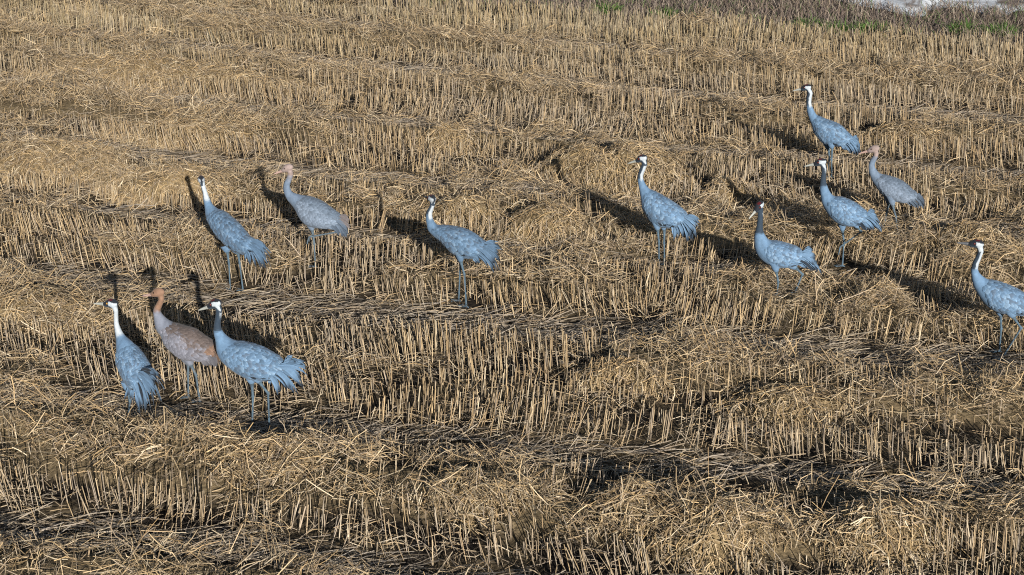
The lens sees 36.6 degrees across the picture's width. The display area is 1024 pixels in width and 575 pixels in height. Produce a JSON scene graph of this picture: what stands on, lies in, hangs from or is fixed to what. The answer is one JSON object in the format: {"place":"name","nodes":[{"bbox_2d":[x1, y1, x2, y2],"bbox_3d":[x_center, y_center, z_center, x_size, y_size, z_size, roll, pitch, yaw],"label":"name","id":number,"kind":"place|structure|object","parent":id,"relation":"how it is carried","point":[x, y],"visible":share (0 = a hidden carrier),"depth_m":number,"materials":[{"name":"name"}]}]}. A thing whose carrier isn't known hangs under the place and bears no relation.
{"place":"outdoors","nodes":[
{"label":"outdoors","id":0,"kind":"place"},
{"bbox_2d":[0,0,1023,574],"bbox_3d":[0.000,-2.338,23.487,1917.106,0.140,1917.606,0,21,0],"label":"ground","id":1,"kind":"structure","parent":0,"point":[792,552],"depth_m":16.09,"materials":[{"name":"soil"}]},
{"bbox_2d":[0,281,135,340],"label":"straw heap","id":2,"kind":"object","parent":1,"relation":"on","point":[19,299],"visible":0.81,"depth_m":16.40,"materials":[{"name":"plant"}]},
{"bbox_2d":[0,135,144,189],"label":"straw heap","id":3,"kind":"object","parent":1,"relation":"on","point":[14,160],"visible":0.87,"depth_m":21.42,"materials":[{"name":"plant"}]},
{"bbox_2d":[93,299,164,416],"bbox_3d":[-3.409,0.731,13.980,0.276,1.167,0.972,-18,27,-39],"label":"crane","id":4,"kind":"object","parent":1,"relation":"on","point":[138,373],"visible":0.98,"depth_m":13.87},
{"bbox_2d":[90,160,249,207],"bbox_3d":[-4.595,-1.486,20.818,2.249,0.513,1.827,0,21,0],"label":"straw heap","id":5,"kind":"object","parent":1,"relation":"on","point":[147,182],"visible":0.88,"depth_m":20.53,"materials":[{"name":"plant"}]},
{"bbox_2d":[8,48,332,99],"bbox_3d":[-6.079,-3.764,26.672,6.566,0.662,2.335,7,22,17],"label":"straw heap","id":6,"kind":"object","parent":1,"relation":"on","point":[162,64],"visible":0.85,"depth_m":26.29,"materials":[{"name":"plant"}]},
{"bbox_2d":[142,288,219,402],"bbox_3d":[-3.083,0.547,14.523,0.819,1.104,0.276,8,23,20],"label":"crane","id":7,"kind":"object","parent":1,"relation":"on","point":[188,346],"visible":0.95,"depth_m":14.39,"materials":[{"name":"grey"}]},
{"bbox_2d":[96,113,280,151],"bbox_3d":[-4.844,-2.382,23.290,3.116,0.476,1.768,0,21,0],"label":"straw heap","id":8,"kind":"object","parent":1,"relation":"on","point":[194,124],"visible":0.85,"depth_m":23.07,"materials":[{"name":"plant"}]},
{"bbox_2d":[197,175,271,290],"bbox_3d":[-3.103,-0.549,17.179,1.292,1.248,0.276,18,27,39],"label":"crane","id":9,"kind":"object","parent":1,"relation":"on","point":[232,234],"visible":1,"depth_m":17.05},
{"bbox_2d":[198,299,306,432],"bbox_3d":[-2.321,0.716,13.985,1.065,1.238,0.278,7,22,17],"label":"crane","id":10,"kind":"object","parent":1,"relation":"on","point":[251,363],"visible":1,"depth_m":13.86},
{"bbox_2d":[176,431,340,489],"bbox_3d":[-2.196,1.462,13.373,1.579,0.380,1.094,0,21,0],"label":"straw heap","id":11,"kind":"object","parent":1,"relation":"on","point":[264,445],"visible":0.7,"depth_m":13.29,"materials":[{"name":"plant"}]},
{"bbox_2d":[274,164,349,266],"bbox_3d":[-2.276,-0.794,17.732,0.910,1.248,0.276,6,22,14],"label":"crane","id":12,"kind":"object","parent":1,"relation":"on","point":[312,212],"visible":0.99,"depth_m":17.60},
{"bbox_2d":[384,121,496,156],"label":"straw heap","id":13,"kind":"object","parent":1,"relation":"on","point":[437,138],"visible":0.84,"depth_m":22.69,"materials":[{"name":"plant"}]},
{"bbox_2d":[412,193,511,228],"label":"straw heap","id":14,"kind":"object","parent":1,"relation":"on","point":[467,206],"visible":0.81,"depth_m":19.52,"materials":[{"name":"plant"}]},
{"bbox_2d":[424,194,501,307],"bbox_3d":[-0.555,-0.387,16.789,0.936,1.240,0.277,7,22,17],"label":"crane","id":15,"kind":"object","parent":1,"relation":"on","point":[460,244],"visible":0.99,"depth_m":16.65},
{"bbox_2d":[400,462,539,537],"bbox_3d":[-0.350,1.690,12.777,1.126,0.402,0.963,14,25,32],"label":"straw heap","id":16,"kind":"object","parent":1,"relation":"on","point":[459,508],"visible":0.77,"depth_m":12.69,"materials":[{"name":"plant"}]},
{"bbox_2d":[0,0,1023,574],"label":"loose straw","id":17,"kind":"object","parent":1,"relation":"on","point":[134,446],"visible":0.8,"depth_m":17.30,"materials":[{"name":"beige plant"}]},
{"bbox_2d":[0,0,1023,574],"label":"flattened straw","id":18,"kind":"object","parent":1,"relation":"on","point":[156,408],"visible":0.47,"depth_m":16.13,"materials":[{"name":"beige plant"}]},
{"bbox_2d":[0,0,1023,574],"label":"stubble","id":19,"kind":"object","parent":1,"relation":"on","point":[646,94],"visible":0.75,"depth_m":19.51,"materials":[{"name":"beige plant"}]},
{"bbox_2d":[480,199,620,249],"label":"straw heap","id":20,"kind":"object","parent":1,"relation":"on","point":[558,219],"visible":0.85,"depth_m":19.02,"materials":[{"name":"plant"}]},
{"bbox_2d":[504,136,707,202],"bbox_3d":[1.500,-1.770,21.520,2.579,0.682,2.656,17,27,38],"label":"straw heap","id":21,"kind":"object","parent":1,"relation":"on","point":[612,160],"visible":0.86,"depth_m":21.15,"materials":[{"name":"plant"}]},
{"bbox_2d":[592,0,624,14],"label":"grass tuft","id":22,"kind":"object","parent":1,"relation":"on","point":[615,7],"visible":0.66,"depth_m":31.95,"materials":[{"name":"green plant"}]},
{"bbox_2d":[562,348,679,401],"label":"straw heap","id":23,"kind":"object","parent":1,"relation":"on","point":[630,375],"visible":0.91,"depth_m":14.93,"materials":[{"name":"plant"}]},
{"bbox_2d":[574,471,682,547],"bbox_3d":[0.981,1.745,12.572,1.022,0.409,1.047,0,21,0],"label":"straw heap","id":24,"kind":"object","parent":1,"relation":"on","point":[643,484],"visible":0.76,"depth_m":12.44,"materials":[{"name":"plant"}]},
{"bbox_2d":[644,3,678,18],"bbox_3d":[3.108,-5.679,31.800,0.897,0.283,0.828,-12,24,-29],"label":"grass tuft","id":25,"kind":"object","parent":1,"relation":"on","point":[668,11],"visible":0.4,"depth_m":31.79,"materials":[{"name":"green plant"}]},
{"bbox_2d":[627,154,700,266],"bbox_3d":[1.756,-0.870,17.974,0.923,1.331,0.278,10,23,23],"label":"crane","id":26,"kind":"object","parent":1,"relation":"on","point":[662,212],"visible":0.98,"depth_m":17.87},
{"bbox_2d":[635,486,806,574],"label":"straw heap","id":27,"kind":"object","parent":1,"relation":"on","point":[719,545],"visible":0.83,"depth_m":12.04,"materials":[{"name":"plant"}]},
{"bbox_2d":[698,172,766,204],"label":"straw heap","id":28,"kind":"object","parent":1,"relation":"on","point":[741,186],"visible":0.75,"depth_m":20.49,"materials":[{"name":"plant"}]},
{"bbox_2d":[749,201,821,295],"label":"crane","id":29,"kind":"object","parent":1,"relation":"on","point":[775,255],"visible":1,"depth_m":16.89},
{"bbox_2d":[703,375,876,438],"bbox_3d":[2.590,1.081,14.531,1.723,0.405,1.326,0,21,0],"label":"straw heap","id":30,"kind":"object","parent":1,"relation":"on","point":[770,404],"visible":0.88,"depth_m":14.37,"materials":[{"name":"plant"}]},
{"bbox_2d":[792,14,823,28],"bbox_3d":[5.904,-5.303,30.868,0.858,0.269,0.805,-18,28,-39],"label":"grass tuft","id":31,"kind":"object","parent":1,"relation":"on","point":[807,21],"visible":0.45,"depth_m":30.91,"materials":[{"name":"green plant"}]},
{"bbox_2d":[793,84,860,177],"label":"crane","id":32,"kind":"object","parent":1,"relation":"on","point":[829,134],"visible":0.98,"depth_m":21.17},
{"bbox_2d":[818,18,853,32],"bbox_3d":[6.427,-5.178,30.540,0.883,0.273,0.708,0,21,0],"label":"grass tuft","id":33,"kind":"object","parent":1,"relation":"on","point":[841,28],"visible":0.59,"depth_m":30.52,"materials":[{"name":"green plant"}]},
{"bbox_2d":[804,158,881,266],"bbox_3d":[3.801,-0.838,17.852,0.943,1.302,0.276,7,22,17],"label":"crane","id":34,"kind":"object","parent":1,"relation":"on","point":[843,212],"visible":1,"depth_m":17.73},
{"bbox_2d":[849,19,892,34],"bbox_3d":[7.023,-5.132,30.342,0.976,0.326,0.942,10,23,23],"label":"grass tuft","id":35,"kind":"object","parent":1,"relation":"on","point":[870,25],"visible":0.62,"depth_m":30.38,"materials":[{"name":"green plant"}]},
{"bbox_2d":[859,145,924,234],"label":"crane","id":36,"kind":"object","parent":1,"relation":"on","point":[892,190],"visible":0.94,"depth_m":18.85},
{"bbox_2d":[805,491,985,574],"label":"straw heap","id":37,"kind":"object","parent":1,"relation":"on","point":[899,525],"visible":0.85,"depth_m":12.05,"materials":[{"name":"plant"}]},
{"bbox_2d":[853,115,989,155],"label":"straw heap","id":38,"kind":"object","parent":1,"relation":"on","point":[901,129],"visible":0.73,"depth_m":22.86,"materials":[{"name":"plant"}]},
{"bbox_2d":[944,19,985,34],"bbox_3d":[8.861,-5.128,30.300,0.954,0.343,0.936,-6,22,-15],"label":"grass tuft","id":39,"kind":"object","parent":1,"relation":"on","point":[969,24],"visible":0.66,"depth_m":30.29,"materials":[{"name":"green plant"}]},
{"bbox_2d":[907,218,1023,264],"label":"straw heap","id":40,"kind":"object","parent":1,"relation":"on","point":[975,232],"visible":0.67,"depth_m":18.52,"materials":[{"name":"plant"}]},
{"bbox_2d":[957,239,1023,359],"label":"crane","id":41,"kind":"object","parent":1,"relation":"on","point":[1000,298],"visible":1,"depth_m":15.44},
{"bbox_2d":[980,18,1020,36],"bbox_3d":[9.497,-5.049,30.075,0.977,0.348,0.918,0,21,0],"label":"grass tuft","id":42,"kind":"object","parent":1,"relation":"on","point":[1004,27],"visible":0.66,"depth_m":30.10,"materials":[{"name":"green plant"}]},
{"bbox_2d":[266,0,1023,47],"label":"dead grass","id":43,"kind":"structure","parent":0,"point":[844,12],"depth_m":31.71,"materials":[{"name":"brown plant"}]},
{"bbox_2d":[838,0,1023,16],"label":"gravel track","id":44,"kind":"structure","parent":0,"point":[901,3],"depth_m":32.71,"materials":[{"name":"grey gravel"}]}
]}

